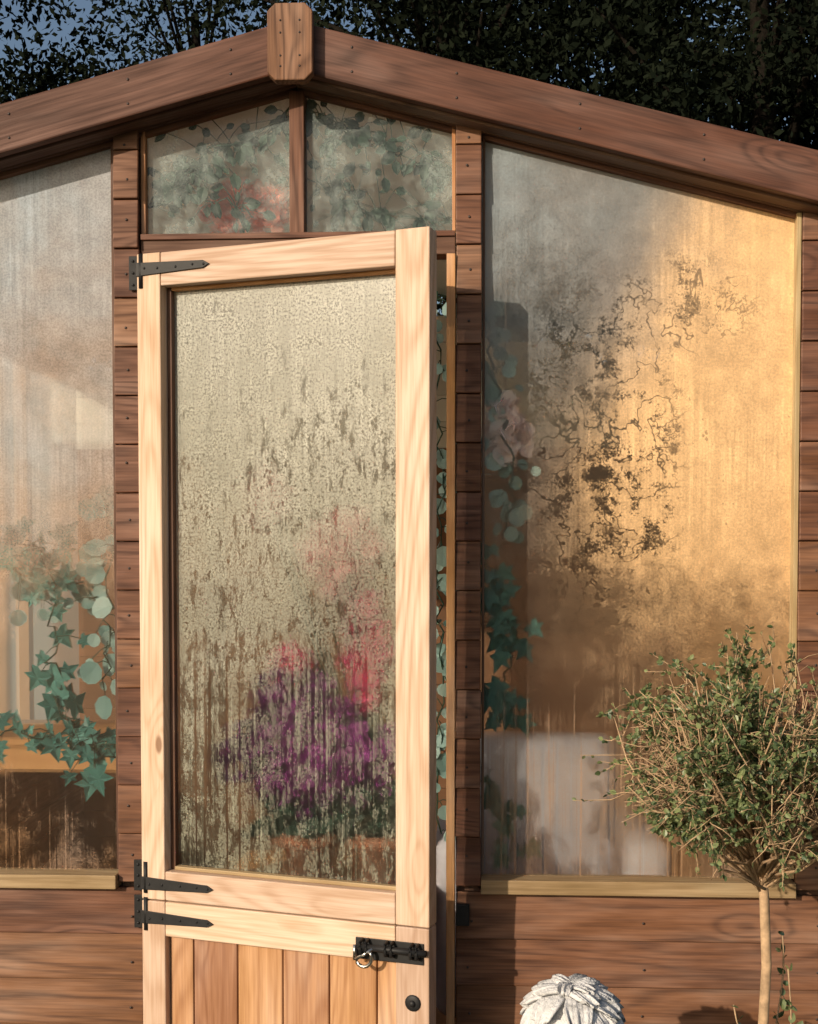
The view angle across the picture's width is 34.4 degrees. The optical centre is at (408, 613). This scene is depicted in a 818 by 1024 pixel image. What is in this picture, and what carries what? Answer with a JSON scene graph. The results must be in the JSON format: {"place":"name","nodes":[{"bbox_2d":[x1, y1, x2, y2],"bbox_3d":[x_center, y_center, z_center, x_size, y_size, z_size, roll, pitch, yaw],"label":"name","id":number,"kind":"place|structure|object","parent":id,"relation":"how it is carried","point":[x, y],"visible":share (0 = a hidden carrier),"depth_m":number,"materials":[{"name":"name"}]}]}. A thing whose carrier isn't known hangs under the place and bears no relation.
{"place":"outdoors","nodes":[
{"label":"outdoors","id":0,"kind":"place"},
{"bbox_2d":[117,639,139,687],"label":"batten block","id":1,"kind":"structure","parent":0,"point":[128,654],"depth_m":3.18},
{"bbox_2d":[117,590,139,638],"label":"batten block","id":2,"kind":"structure","parent":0,"point":[128,601],"depth_m":3.18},
{"bbox_2d":[117,688,140,736],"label":"batten block","id":3,"kind":"structure","parent":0,"point":[129,721],"depth_m":3.19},
{"bbox_2d":[118,737,140,784],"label":"batten block","id":4,"kind":"structure","parent":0,"point":[129,749],"depth_m":3.19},
{"bbox_2d":[118,785,141,832],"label":"batten block","id":5,"kind":"structure","parent":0,"point":[130,819],"depth_m":3.20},
{"bbox_2d":[119,833,141,881],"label":"batten block","id":6,"kind":"structure","parent":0,"point":[130,844],"depth_m":3.20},
{"bbox_2d":[0,0,815,313],"label":"sky","id":7,"kind":"structure","parent":0,"point":[66,30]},
{"bbox_2d":[435,818,455,1016],"bbox_3d":[0.386,0.806,3.703,0.621,0.888,0.596,0,2,3],"label":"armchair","id":8,"kind":"object","parent":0,"point":[440,923],"visible":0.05,"depth_m":3.43,"materials":[{"name":"fabric"}]},
{"bbox_2d":[455,344,480,393],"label":"batten block","id":9,"kind":"structure","parent":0,"point":[468,357],"depth_m":3.11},
{"bbox_2d":[456,145,481,194],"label":"batten block","id":10,"kind":"structure","parent":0,"point":[469,179],"depth_m":3.09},
{"bbox_2d":[456,245,481,294],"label":"batten block","id":11,"kind":"structure","parent":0,"point":[468,282],"depth_m":3.10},
{"bbox_2d":[456,195,481,244],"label":"batten block","id":12,"kind":"structure","parent":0,"point":[468,231],"depth_m":3.10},
{"bbox_2d":[456,295,481,343],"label":"batten block","id":13,"kind":"structure","parent":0,"point":[468,307],"depth_m":3.11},
{"label":"ground","id":14,"kind":"structure","parent":0,"visible":0},
{"bbox_2d":[0,0,163,103],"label":"evergreen tree","id":15,"kind":"object","parent":14,"relation":"on","point":[40,84],"visible":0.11,"depth_m":9.20,"materials":[{"name":"green plant"}]},
{"bbox_2d":[118,139,140,885],"bbox_3d":[-0.672,0.068,3.232,0.057,2.425,0.054,0,2,3],"label":"batten post","id":16,"kind":"object","parent":14,"relation":"on","point":[129,883],"visible":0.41,"depth_m":3.17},
{"bbox_2d":[0,149,118,869],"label":"pane","id":17,"kind":"object","parent":16,"relation":"attached to","point":[57,721],"depth_m":3.21,"materials":[{"name":"clear glass"}]},
{"bbox_2d":[113,150,138,199],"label":"batten block","id":18,"kind":"structure","parent":16,"relation":"attached to","point":[125,164],"depth_m":3.13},
{"bbox_2d":[113,200,138,248],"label":"batten block","id":19,"kind":"structure","parent":16,"relation":"attached to","point":[125,234],"depth_m":3.14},
{"bbox_2d":[114,299,137,346],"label":"batten block","id":20,"kind":"structure","parent":16,"relation":"attached to","point":[125,312],"depth_m":3.15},
{"bbox_2d":[115,347,137,395],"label":"batten block","id":21,"kind":"structure","parent":16,"relation":"attached to","point":[126,381],"depth_m":3.15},
{"bbox_2d":[115,445,138,492],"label":"batten block","id":22,"kind":"structure","parent":16,"relation":"attached to","point":[127,478],"depth_m":3.16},
{"bbox_2d":[115,396,138,444],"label":"batten block","id":23,"kind":"structure","parent":16,"relation":"attached to","point":[126,431],"depth_m":3.16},
{"bbox_2d":[114,249,139,297],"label":"batten block","id":24,"kind":"structure","parent":16,"relation":"attached to","point":[121,269],"depth_m":3.15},
{"bbox_2d":[116,493,138,541],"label":"batten block","id":25,"kind":"structure","parent":16,"relation":"attached to","point":[127,506],"depth_m":3.17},
{"bbox_2d":[116,542,139,589],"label":"batten block","id":26,"kind":"structure","parent":16,"relation":"attached to","point":[127,557],"depth_m":3.17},
{"bbox_2d":[0,80,290,168],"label":"roof beam","id":27,"kind":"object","parent":16,"relation":"attached to","point":[139,123],"visible":0.26,"depth_m":3.10,"materials":[{"name":"brown wood"}]},
{"bbox_2d":[0,27,271,157],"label":"bargeboard","id":28,"kind":"object","parent":27,"relation":"attached to","point":[175,80],"depth_m":3.05,"materials":[{"name":"brown wood"}]},
{"bbox_2d":[141,234,455,259],"bbox_3d":[-0.264,-0.875,3.164,0.752,0.052,0.063,0,2,3],"label":"transom","id":29,"kind":"object","parent":16,"relation":"attached to","point":[446,245],"visible":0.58,"depth_m":3.14,"materials":[{"name":"brown wood"}]},
{"bbox_2d":[141,132,147,233],"bbox_3d":[-0.634,-1.027,3.164,0.012,0.249,0.027,0,2,3],"label":"top bead","id":30,"kind":"object","parent":29,"relation":"on","point":[144,225],"visible":0.8,"depth_m":3.15,"materials":[{"name":"brown wood"}]},
{"bbox_2d":[147,98,289,233],"bbox_3d":[-0.459,-1.073,3.159,0.360,0.356,0.001,0,2,3],"label":"pane top","id":31,"kind":"object","parent":29,"relation":"on","point":[227,174],"visible":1,"depth_m":3.16,"materials":[{"name":"clear glass"}]},
{"bbox_2d":[140,230,454,239],"bbox_3d":[-0.265,-0.897,3.139,0.750,0.013,0.027,0,2,3],"label":"transom bead","id":32,"kind":"object","parent":29,"relation":"attached to","point":[210,236],"visible":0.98,"depth_m":3.13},
{"bbox_2d":[289,91,305,231],"bbox_3d":[-0.265,-1.070,3.154,0.037,0.335,0.058,0,2,3],"label":"mullion","id":33,"kind":"object","parent":29,"relation":"on","point":[297,192],"visible":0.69,"depth_m":3.13,"materials":[{"name":"brown wood"}]},
{"bbox_2d":[305,97,451,231],"bbox_3d":[-0.071,-1.073,3.139,0.360,0.356,0.001,0,2,3],"label":"pane top","id":34,"kind":"object","parent":29,"relation":"on","point":[365,171],"visible":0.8,"depth_m":3.14,"materials":[{"name":"clear glass"}]},
{"bbox_2d":[0,0,358,90],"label":"evergreen tree","id":35,"kind":"object","parent":14,"relation":"on","point":[193,40],"visible":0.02,"depth_m":9.73,"materials":[{"name":"green plant"}]},
{"bbox_2d":[159,0,749,315],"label":"evergreen tree","id":36,"kind":"object","parent":14,"relation":"on","point":[453,24],"visible":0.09,"depth_m":7.21,"materials":[{"name":"green plant"}]},
{"bbox_2d":[456,344,480,890],"bbox_3d":[0.143,0.070,3.191,0.057,2.425,0.054,0,2,3],"label":"batten post","id":37,"kind":"object","parent":14,"relation":"on","point":[469,888],"visible":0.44,"depth_m":3.19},
{"bbox_2d":[455,739,479,787],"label":"batten block","id":38,"kind":"structure","parent":37,"relation":"attached to","point":[467,752],"depth_m":3.15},
{"bbox_2d":[455,788,479,836],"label":"batten block","id":39,"kind":"structure","parent":37,"relation":"attached to","point":[467,823],"depth_m":3.15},
{"bbox_2d":[455,640,480,688],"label":"batten block","id":40,"kind":"structure","parent":37,"relation":"attached to","point":[468,653],"depth_m":3.14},
{"bbox_2d":[455,591,480,639],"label":"batten block","id":41,"kind":"structure","parent":37,"relation":"attached to","point":[467,625],"depth_m":3.14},
{"bbox_2d":[455,541,480,589],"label":"batten block","id":42,"kind":"structure","parent":37,"relation":"attached to","point":[467,576],"depth_m":3.13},
{"bbox_2d":[455,394,480,442],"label":"batten block","id":43,"kind":"structure","parent":37,"relation":"attached to","point":[468,406],"depth_m":3.12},
{"bbox_2d":[456,690,480,738],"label":"batten block","id":44,"kind":"structure","parent":37,"relation":"attached to","point":[468,703],"depth_m":3.15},
{"bbox_2d":[456,443,480,491],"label":"batten block","id":45,"kind":"structure","parent":37,"relation":"attached to","point":[468,456],"depth_m":3.12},
{"bbox_2d":[456,837,480,885],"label":"batten block","id":46,"kind":"structure","parent":37,"relation":"attached to","point":[468,870],"depth_m":3.16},
{"bbox_2d":[456,492,481,540],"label":"batten block","id":47,"kind":"structure","parent":37,"relation":"attached to","point":[469,508],"depth_m":3.13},
{"bbox_2d":[481,139,484,873],"bbox_3d":[0.178,-0.247,3.156,0.006,1.748,0.024,0,2,3],"label":"bead","id":48,"kind":"object","parent":37,"relation":"attached to","point":[483,512],"visible":0.99,"depth_m":3.14,"materials":[{"name":"brown wood"}]},
{"bbox_2d":[480,141,793,877],"bbox_3d":[0.542,-0.253,3.141,0.748,1.774,0.001,0,2,3],"label":"pane","id":49,"kind":"object","parent":37,"relation":"attached to","point":[638,357],"visible":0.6,"depth_m":3.14,"materials":[{"name":"clear glass"}]},
{"bbox_2d":[520,973,625,1023],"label":"carved stone ornament","id":50,"kind":"object","parent":14,"relation":"on","point":[576,998],"visible":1,"depth_m":2.59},
{"bbox_2d":[415,0,815,311],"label":"evergreen tree","id":51,"kind":"object","parent":14,"relation":"on","point":[685,5],"visible":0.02,"depth_m":9.19,"materials":[{"name":"green plant"}]},
{"bbox_2d":[508,0,817,149],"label":"evergreen tree","id":52,"kind":"object","parent":14,"relation":"on","point":[777,54],"visible":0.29,"depth_m":6.72,"materials":[{"name":"green plant"}]},
{"bbox_2d":[572,622,817,1023],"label":"topiary tree","id":53,"kind":"object","parent":14,"relation":"on","point":[741,767],"visible":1,"depth_m":2.70,"materials":[{"name":"green plant"}]},
{"bbox_2d":[670,9,817,148],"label":"evergreen tree","id":54,"kind":"object","parent":14,"relation":"on","point":[734,33],"visible":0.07,"depth_m":7.81,"materials":[{"name":"green plant"}]},
{"bbox_2d":[733,931,803,1023],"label":"climbing weed","id":55,"kind":"object","parent":14,"relation":"on","point":[784,1002],"visible":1,"depth_m":2.85,"materials":[{"name":"green plant"}]},
{"bbox_2d":[792,240,817,894],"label":"corner post","id":56,"kind":"object","parent":14,"relation":"on","point":[806,892],"visible":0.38,"depth_m":3.15,"materials":[{"name":"brown wood"}]},
{"bbox_2d":[296,84,806,213],"bbox_3d":[0.374,-1.107,3.113,1.308,0.063,0.061,15,3,2],"label":"gable rail","id":57,"kind":"object","parent":56,"relation":"on","point":[299,87],"visible":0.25,"depth_m":3.09,"materials":[{"name":"brown wood"}]},
{"bbox_2d":[300,89,796,218],"bbox_3d":[0.328,-1.082,3.111,1.213,0.011,0.023,15,3,2],"label":"gable bead","id":58,"kind":"object","parent":57,"relation":"attached to","point":[536,151],"visible":0.8,"depth_m":3.10,"materials":[{"name":"brown wood"}]},
{"bbox_2d":[300,79,817,214],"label":"roof beam","id":59,"kind":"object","parent":57,"relation":"attached to","point":[723,186],"visible":0.28,"depth_m":3.05,"materials":[{"name":"brown wood"}]},
{"bbox_2d":[312,26,817,203],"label":"bargeboard","id":60,"kind":"object","parent":59,"relation":"attached to","point":[753,161],"visible":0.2,"depth_m":3.00,"materials":[{"name":"brown wood"}]},
{"bbox_2d":[267,3,313,84],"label":"finial block","id":61,"kind":"structure","parent":60,"relation":"attached to","point":[289,43],"depth_m":2.99,"materials":[{"name":"brown wood"}]},
{"bbox_2d":[787,213,801,878],"bbox_3d":[0.908,-0.152,3.115,0.012,1.562,0.039,0,2,3],"label":"bead","id":62,"kind":"object","parent":56,"relation":"attached to","point":[795,429],"visible":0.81,"depth_m":3.09,"materials":[{"name":"brown wood"}]},
{"bbox_2d":[796,641,817,690],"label":"corner block","id":63,"kind":"structure","parent":56,"relation":"attached to","point":[805,649],"depth_m":3.10,"materials":[{"name":"brown wood"}]},
{"bbox_2d":[797,591,817,640],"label":"corner block","id":64,"kind":"structure","parent":56,"relation":"attached to","point":[807,616],"depth_m":3.10,"materials":[{"name":"brown wood"}]},
{"bbox_2d":[798,541,817,590],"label":"corner block","id":65,"kind":"structure","parent":56,"relation":"attached to","point":[807,565],"depth_m":3.09,"materials":[{"name":"brown wood"}]},
{"bbox_2d":[798,492,817,540],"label":"corner block","id":66,"kind":"structure","parent":56,"relation":"attached to","point":[807,516],"depth_m":3.09,"materials":[{"name":"brown wood"}]},
{"bbox_2d":[799,442,817,490],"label":"corner block","id":67,"kind":"structure","parent":56,"relation":"attached to","point":[808,466],"depth_m":3.08,"materials":[{"name":"brown wood"}]},
{"bbox_2d":[799,392,817,441],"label":"corner block","id":68,"kind":"structure","parent":56,"relation":"attached to","point":[808,422],"depth_m":3.08,"materials":[{"name":"brown wood"}]},
{"bbox_2d":[800,342,817,391],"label":"corner block","id":69,"kind":"structure","parent":56,"relation":"attached to","point":[808,366],"depth_m":3.07,"materials":[{"name":"brown wood"}]},
{"bbox_2d":[801,241,817,291],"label":"corner block","id":70,"kind":"structure","parent":56,"relation":"attached to","point":[809,265],"depth_m":3.06,"materials":[{"name":"brown wood"}]},
{"bbox_2d":[801,291,817,341],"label":"corner block","id":71,"kind":"structure","parent":56,"relation":"attached to","point":[809,315],"depth_m":3.07,"materials":[{"name":"brown wood"}]},
{"bbox_3d":[-0.298,1.217,3.092,0.589,0.101,0.049,1,2,21],"label":"low bottom rail","id":72,"kind":"object","parent":14,"relation":"on","visible":0},
{"bbox_2d":[171,937,194,1023],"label":"panel board","id":73,"kind":"object","parent":72,"relation":"on","point":[182,980],"visible":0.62,"depth_m":3.17,"materials":[{"name":"brown wood"}]},
{"bbox_2d":[194,939,238,1023],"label":"panel board","id":74,"kind":"object","parent":72,"relation":"on","point":[216,982],"visible":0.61,"depth_m":3.13,"materials":[{"name":"brown wood"}]},
{"bbox_2d":[239,944,283,1023],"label":"panel board","id":75,"kind":"object","parent":72,"relation":"on","point":[261,985],"visible":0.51,"depth_m":3.09,"materials":[{"name":"brown wood"}]},
{"bbox_2d":[174,274,426,968],"bbox_3d":[-0.272,0.200,3.025,0.679,1.939,0.074,1,2,21],"label":"door","id":76,"kind":"structure","parent":72,"relation":"on","point":[285,421],"depth_m":3.05,"materials":[{"name":"clear glass"}]},
{"bbox_2d":[167,288,178,868],"bbox_3d":[-0.564,-0.077,3.153,0.013,1.386,0.016,1,2,21],"label":"door bead","id":77,"kind":"object","parent":76,"relation":"attached to","point":[172,580],"depth_m":3.15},
{"bbox_2d":[161,230,395,287],"bbox_3d":[-0.298,-0.804,3.011,0.590,0.078,0.049,1,2,21],"label":"top rail","id":78,"kind":"object","parent":76,"relation":"attached to","point":[364,252],"visible":0.79,"depth_m":2.98,"materials":[{"name":"brown wood"}]},
{"bbox_2d":[166,901,396,956],"bbox_3d":[-0.298,0.734,3.073,0.591,0.083,0.049,1,2,21],"label":"rail","id":79,"kind":"object","parent":76,"relation":"attached to","point":[294,932],"visible":0.66,"depth_m":3.05,"materials":[{"name":"brown wood"}]},
{"bbox_2d":[141,910,212,927],"bbox_3d":[-0.553,0.731,3.140,0.195,0.032,0.005,1,2,20],"label":"hinge strap","id":80,"kind":"object","parent":79,"relation":"attached to","point":[168,919],"visible":1,"depth_m":3.14,"materials":[{"name":"black metal"}]},
{"bbox_2d":[166,869,395,923],"bbox_3d":[-0.298,0.655,3.070,0.590,0.071,0.049,1,2,21],"label":"bottom rail","id":81,"kind":"object","parent":79,"relation":"on","point":[327,900],"visible":0.77,"depth_m":3.04,"materials":[{"name":"brown wood"}]},
{"bbox_2d":[175,865,395,890],"bbox_3d":[-0.292,0.615,3.075,0.572,0.010,0.022,1,2,21],"label":"door bead","id":82,"kind":"object","parent":81,"relation":"on","point":[289,877],"depth_m":3.06,"materials":[{"name":"brown wood"}]},
{"bbox_2d":[172,269,395,291],"bbox_3d":[-0.291,-0.761,3.022,0.573,0.009,0.018,1,2,21],"label":"bead door","id":83,"kind":"structure","parent":76,"relation":"attached to","point":[295,279],"depth_m":3.01,"materials":[{"name":"brown wood"}]},
{"bbox_2d":[356,937,423,965],"bbox_3d":[-0.044,0.754,2.949,0.163,0.048,0.004,1,2,21],"label":"bolt plate","id":84,"kind":"object","parent":76,"relation":"attached to","point":[379,956],"visible":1,"depth_m":2.94,"materials":[{"name":"black metal"}]},
{"bbox_2d":[396,924,435,1023],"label":"stile lock","id":85,"kind":"object","parent":76,"relation":"attached to","point":[419,981],"visible":0.76,"depth_m":2.94,"materials":[{"name":"brown wood"}]},
{"bbox_2d":[396,226,436,927],"bbox_3d":[0.016,-0.072,2.922,0.081,1.535,0.050,1,2,21],"label":"stile lock","id":86,"kind":"object","parent":85,"relation":"on","point":[416,387],"visible":1,"depth_m":2.90,"materials":[{"name":"brown wood"}]},
{"bbox_2d":[284,950,329,1023],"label":"panel board","id":87,"kind":"object","parent":72,"relation":"on","point":[306,987],"visible":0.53,"depth_m":3.05,"materials":[{"name":"brown wood"}]},
{"bbox_2d":[330,955,377,1023],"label":"panel board","id":88,"kind":"object","parent":72,"relation":"on","point":[353,993],"visible":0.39,"depth_m":3.01,"materials":[{"name":"brown wood"}]},
{"bbox_2d":[378,960,395,1023],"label":"panel board","id":89,"kind":"object","parent":72,"relation":"on","point":[386,992],"visible":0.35,"depth_m":2.98,"materials":[{"name":"brown wood"}]},
{"bbox_3d":[-1.489,0.174,3.278,0.084,2.211,0.054,0,2,3],"label":"l-shaped corner post","id":90,"kind":"object","parent":14,"relation":"on","visible":0},
{"bbox_2d":[0,84,297,172],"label":"gable rail","id":91,"kind":"object","parent":90,"relation":"on","point":[293,87],"visible":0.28,"depth_m":3.13,"materials":[{"name":"brown wood"}]},
{"bbox_2d":[0,89,292,179],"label":"gable bead","id":92,"kind":"object","parent":91,"relation":"attached to","point":[148,134],"visible":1,"depth_m":3.15,"materials":[{"name":"brown wood"}]},
{"bbox_3d":[-0.265,1.285,3.252,0.756,0.031,0.101,0,2,3],"label":"threshold","id":93,"kind":"object","parent":14,"relation":"on","visible":0},
{"bbox_2d":[142,899,170,1023],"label":"stile hinge","id":94,"kind":"object","parent":93,"relation":"on","point":[156,975],"visible":0.61,"depth_m":3.17,"materials":[{"name":"brown wood"}]},
{"bbox_2d":[137,897,148,929],"bbox_3d":[-0.642,0.721,3.181,0.034,0.080,0.025,0,2,3],"label":"hinge plate barrel","id":95,"kind":"object","parent":94,"relation":"attached to","point":[146,899],"visible":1,"depth_m":3.17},
{"bbox_2d":[136,862,147,892],"bbox_3d":[-0.642,0.633,3.177,0.034,0.075,0.025,0,2,3],"label":"hinge plate barrel","id":96,"kind":"object","parent":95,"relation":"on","point":[145,869],"visible":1,"depth_m":3.17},
{"bbox_2d":[141,876,212,892],"bbox_3d":[-0.553,0.649,3.137,0.195,0.032,0.005,1,2,20],"label":"hinge strap","id":97,"kind":"object","parent":96,"relation":"attached to","point":[168,885],"visible":1,"depth_m":3.14,"materials":[{"name":"black metal"}]},
{"bbox_2d":[137,252,170,899],"bbox_3d":[-0.604,-0.082,3.156,0.065,1.535,0.051,1,2,21],"label":"stile hinge","id":98,"kind":"object","parent":94,"relation":"on","point":[152,319],"visible":0.82,"depth_m":3.13,"materials":[{"name":"brown wood"}]},
{"bbox_2d":[136,260,208,276],"bbox_3d":[-0.553,-0.809,3.078,0.195,0.032,0.005,1,2,20],"label":"top hinge strap","id":99,"kind":"object","parent":98,"relation":"attached to","point":[163,267],"visible":1,"depth_m":3.08,"materials":[{"name":"black metal"}]},
{"bbox_2d":[446,253,455,1023],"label":"jamb","id":100,"kind":"object","parent":93,"relation":"on","point":[450,620],"visible":0.98,"depth_m":3.13,"materials":[{"name":"brown wood"}]},
{"bbox_2d":[436,291,456,841],"bbox_3d":[0.080,-0.109,3.262,0.148,1.361,0.084,0,2,3],"label":"eucalyptus vine","id":101,"kind":"object","parent":100,"relation":"attached to","point":[441,646],"visible":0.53,"depth_m":3.25,"materials":[{"name":"green plant"}]},
{"bbox_3d":[-1.090,1.282,3.259,0.890,0.114,0.017,0,-1,3],"label":"shiplap","id":102,"kind":"object","parent":14,"relation":"on","visible":0},
{"label":"shiplap","id":103,"kind":"object","parent":102,"relation":"on","visible":0},
{"bbox_2d":[0,1023,48,1023],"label":"shiplap","id":104,"kind":"object","parent":103,"relation":"on","point":[24,1023],"depth_m":3.24,"materials":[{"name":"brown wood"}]},
{"bbox_2d":[0,977,142,1023],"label":"shiplap","id":105,"kind":"object","parent":104,"relation":"on","point":[65,1001],"visible":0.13,"depth_m":3.22,"materials":[{"name":"brown wood"}]},
{"bbox_2d":[0,932,142,979],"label":"shiplap","id":106,"kind":"object","parent":105,"relation":"on","point":[69,955],"visible":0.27,"depth_m":3.22,"materials":[{"name":"brown wood"}]},
{"bbox_2d":[0,886,141,933],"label":"shiplap","id":107,"kind":"object","parent":106,"relation":"on","point":[45,910],"visible":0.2,"depth_m":3.22,"materials":[{"name":"brown wood"}]},
{"bbox_3d":[0.560,0.988,3.201,0.884,0.649,0.035,0,2,3],"label":"lower wall","id":108,"kind":"object","parent":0,"visible":0},
{"bbox_2d":[456,890,817,943],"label":"shiplap","id":109,"kind":"object","parent":108,"relation":"attached to","point":[623,918],"visible":0.92,"depth_m":3.15,"materials":[{"name":"brown wood"}]},
{"bbox_2d":[456,938,817,990],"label":"shiplap","id":110,"kind":"object","parent":108,"relation":"attached to","point":[624,964],"visible":1,"depth_m":3.15,"materials":[{"name":"brown wood"}]},
{"bbox_2d":[456,985,817,1023],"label":"shiplap","id":111,"kind":"object","parent":108,"relation":"attached to","point":[483,1004],"visible":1,"depth_m":3.15,"materials":[{"name":"brown wood"}]},
{"bbox_2d":[481,875,795,897],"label":"sill","id":112,"kind":"structure","parent":108,"relation":"on","point":[614,886],"depth_m":3.13,"materials":[{"name":"brown wood"}]},
{"bbox_3d":[-1.089,0.985,3.284,0.884,0.649,0.035,0,2,3],"label":"lower wall","id":113,"kind":"object","parent":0,"visible":0},
{"bbox_2d":[0,869,122,888],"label":"sill","id":114,"kind":"structure","parent":113,"relation":"on","point":[59,879],"depth_m":3.19,"materials":[{"name":"brown wood"}]},
{"bbox_2d":[110,145,119,868],"bbox_3d":[-0.709,-0.248,3.200,0.008,1.748,0.025,0,2,3],"label":"bead","id":115,"kind":"object","parent":114,"relation":"on","point":[114,445],"visible":0.5,"depth_m":3.19,"materials":[{"name":"brown wood"}]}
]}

